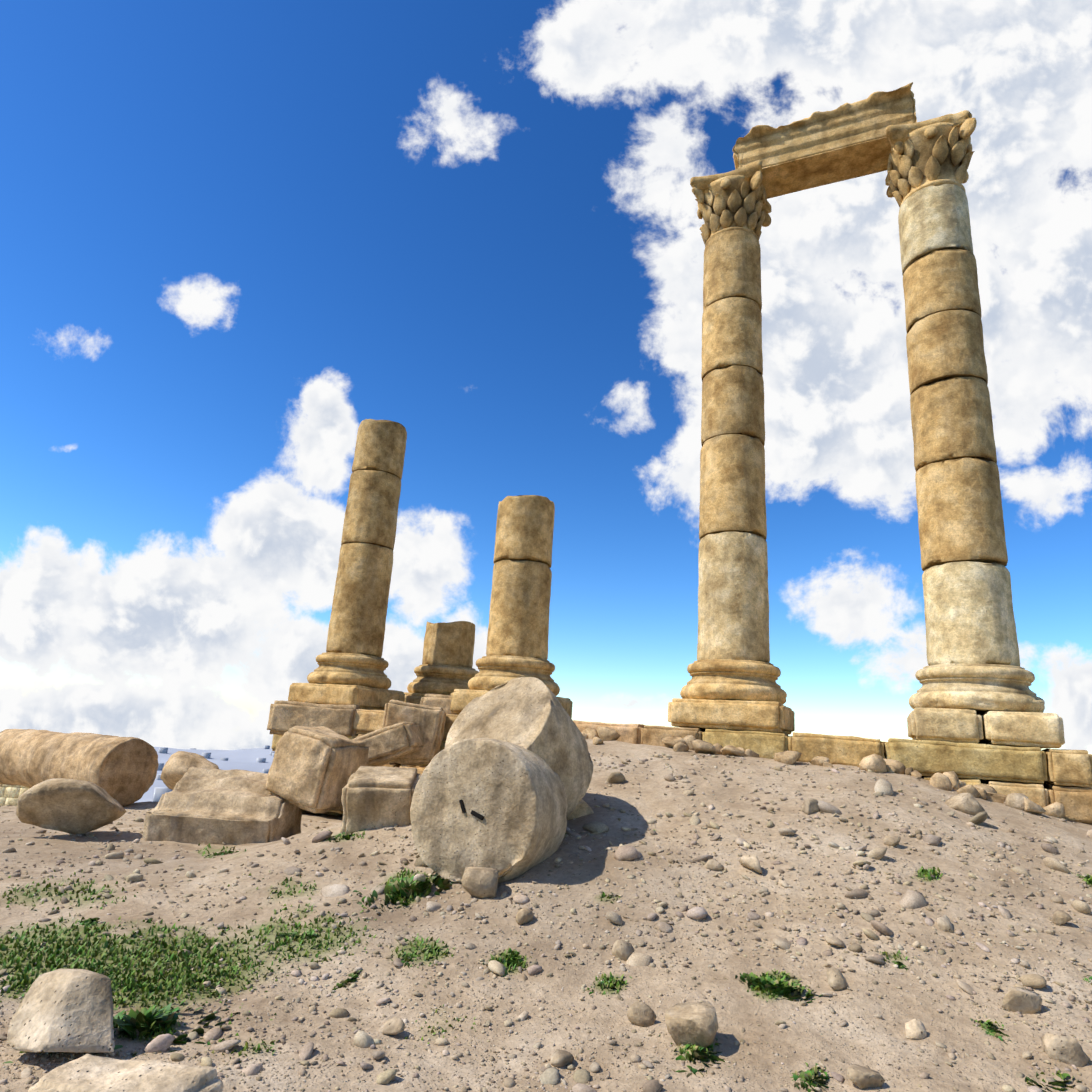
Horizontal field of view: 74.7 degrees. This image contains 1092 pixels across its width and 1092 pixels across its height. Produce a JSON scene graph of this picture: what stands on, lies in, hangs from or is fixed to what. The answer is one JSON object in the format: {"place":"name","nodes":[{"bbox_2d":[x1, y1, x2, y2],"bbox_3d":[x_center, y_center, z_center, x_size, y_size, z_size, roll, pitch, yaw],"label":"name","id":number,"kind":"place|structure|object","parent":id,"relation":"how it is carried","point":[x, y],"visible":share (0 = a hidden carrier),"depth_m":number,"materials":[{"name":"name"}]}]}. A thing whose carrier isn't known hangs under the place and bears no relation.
{"place":"outdoors","nodes":[
{"label":"outdoors","id":0,"kind":"place"},
{"bbox_2d":[0,739,1091,1091],"bbox_3d":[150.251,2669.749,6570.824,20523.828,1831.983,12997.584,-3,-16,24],"label":"ground","id":1,"kind":"structure","parent":0,"point":[736,1015],"depth_m":4.82,"materials":[{"name":"beige soil"}]},
{"bbox_2d":[0,784,29,805],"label":"ruin wall","id":2,"kind":"structure","parent":1,"relation":"on","point":[9,794],"depth_m":43.34,"materials":[{"name":"stone"}]},
{"bbox_2d":[152,745,274,801],"bbox_3d":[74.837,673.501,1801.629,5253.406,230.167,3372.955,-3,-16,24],"label":"distant city","id":3,"kind":"object","parent":1,"relation":"on","point":[158,792],"visible":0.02,"depth_m":1548.88},
{"bbox_2d":[28,694,458,1091],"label":"fallen blocks","id":4,"kind":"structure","parent":1,"relation":"on","point":[322,762],"depth_m":9.00,"materials":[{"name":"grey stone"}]},
{"bbox_2d":[0,677,593,882],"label":"fallen column drums","id":5,"kind":"object","parent":1,"relation":"on","point":[512,763],"visible":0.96,"depth_m":6.33,"materials":[{"name":"grey stone"}]},
{"bbox_2d":[459,799,483,819],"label":"dowel holes","id":6,"kind":"object","parent":5,"relation":"attached to","point":[477,815],"visible":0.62,"depth_m":5.93,"materials":[{"name":"black"}]},
{"bbox_2d":[0,828,1091,1091],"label":"grass and weeds","id":7,"kind":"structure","parent":1,"relation":"on","point":[152,1020],"depth_m":4.38,"materials":[{"name":"green plant"}]},
{"bbox_2d":[0,751,1091,1091],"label":"scattered stones","id":8,"kind":"object","parent":1,"relation":"on","point":[582,1077],"visible":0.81,"depth_m":4.90,"materials":[{"name":"stone"}]},
{"bbox_2d":[7,727,1089,1089],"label":"rocks","id":9,"kind":"object","parent":1,"relation":"on","point":[65,1009],"visible":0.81,"depth_m":4.18,"materials":[{"name":"grey stone"}]},
{"bbox_2d":[271,709,1091,824],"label":"podium wall","id":10,"kind":"structure","parent":1,"relation":"on","point":[1043,778],"depth_m":8.98,"materials":[{"name":"stone"}]},
{"bbox_2d":[288,82,1064,748],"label":"ruined temple columns","id":11,"kind":"structure","parent":10,"relation":"on","point":[974,678],"depth_m":11.38,"materials":[{"name":"stone"}]},
{"bbox_2d":[0,0,1091,754],"label":"sky","id":12,"kind":"structure","parent":0,"point":[237,237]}
]}

